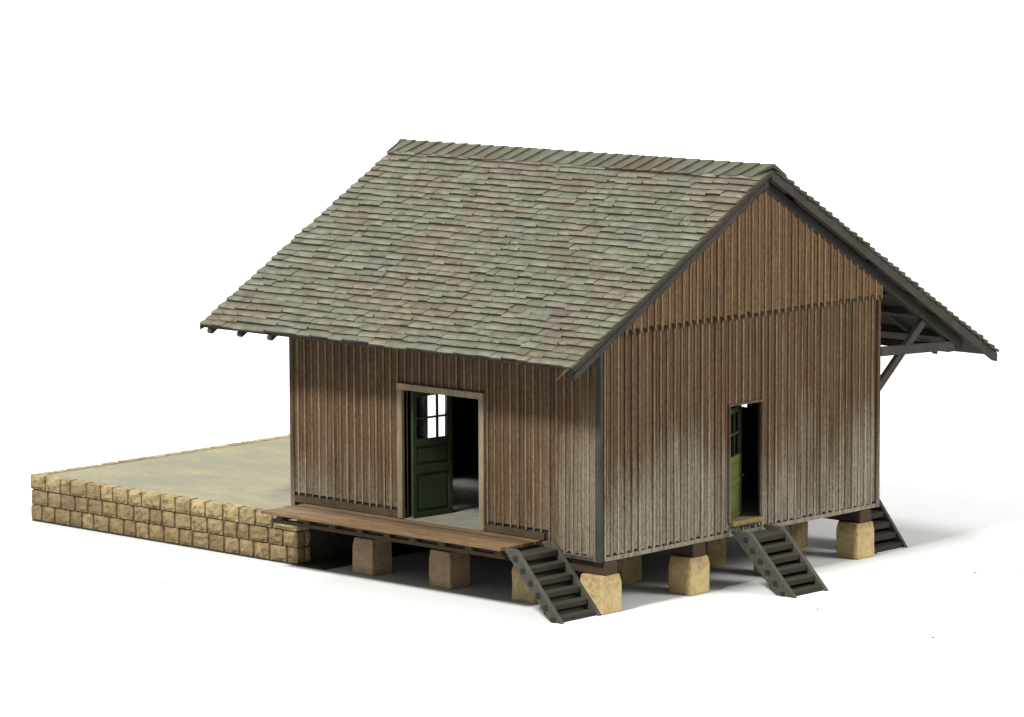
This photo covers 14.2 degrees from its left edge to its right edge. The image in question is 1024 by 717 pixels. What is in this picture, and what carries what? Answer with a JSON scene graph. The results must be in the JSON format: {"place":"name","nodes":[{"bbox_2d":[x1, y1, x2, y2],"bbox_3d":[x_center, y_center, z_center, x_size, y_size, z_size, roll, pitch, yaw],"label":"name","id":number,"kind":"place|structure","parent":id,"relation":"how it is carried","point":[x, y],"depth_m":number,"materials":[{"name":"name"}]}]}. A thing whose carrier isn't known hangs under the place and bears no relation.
{"place":"outdoors","nodes":[
{"label":"outdoors","id":0,"kind":"place"},
{"bbox_2d":[0,0,1023,716],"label":"ground","id":1,"kind":"structure","parent":0,"point":[174,174],"depth_m":13.67,"materials":[{"name":"white paper"}]},
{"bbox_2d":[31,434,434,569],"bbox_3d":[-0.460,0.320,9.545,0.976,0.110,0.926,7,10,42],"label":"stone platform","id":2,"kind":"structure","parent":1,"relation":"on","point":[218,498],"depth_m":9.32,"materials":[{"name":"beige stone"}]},
{"bbox_2d":[504,541,601,623],"bbox_3d":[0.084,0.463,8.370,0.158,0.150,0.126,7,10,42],"label":"wooden stairs","id":3,"kind":"structure","parent":1,"relation":"on","point":[552,581],"depth_m":8.36,"materials":[{"name":"paint"}]},
{"bbox_2d":[200,139,998,614],"bbox_3d":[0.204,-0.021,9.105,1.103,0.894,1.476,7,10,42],"label":"goods shed","id":4,"kind":"structure","parent":1,"relation":"on","point":[598,349],"depth_m":8.71,"materials":[{"name":"brown wood"}]},
{"bbox_2d":[411,391,453,517],"bbox_3d":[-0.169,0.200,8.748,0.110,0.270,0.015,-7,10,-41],"label":"door","id":5,"kind":"structure","parent":4,"relation":"in","point":[432,461],"depth_m":8.75,"materials":[{"name":"green paint"}]},
{"bbox_2d":[445,395,446,435],"bbox_3d":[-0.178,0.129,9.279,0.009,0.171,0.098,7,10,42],"label":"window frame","id":6,"kind":"structure","parent":4,"relation":"in","point":[445,395],"depth_m":9.31,"materials":[{"name":"wood"}]},
{"bbox_2d":[731,405,743,518],"bbox_3d":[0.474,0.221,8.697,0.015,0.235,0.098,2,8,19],"label":"door","id":7,"kind":"structure","parent":4,"relation":"in","point":[736,459],"depth_m":8.71,"materials":[{"name":"green paint"}]},
{"bbox_2d":[731,524,828,597],"bbox_3d":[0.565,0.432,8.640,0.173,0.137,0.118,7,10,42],"label":"wooden stairs","id":8,"kind":"structure","parent":1,"relation":"on","point":[779,560],"depth_m":8.62,"materials":[{"name":"paint"}]},
{"bbox_2d":[838,500,907,553],"bbox_3d":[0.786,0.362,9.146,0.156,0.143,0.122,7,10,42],"label":"wooden stairs","id":9,"kind":"structure","parent":1,"relation":"on","point":[887,535],"depth_m":9.15,"materials":[{"name":"paint"}]}
]}

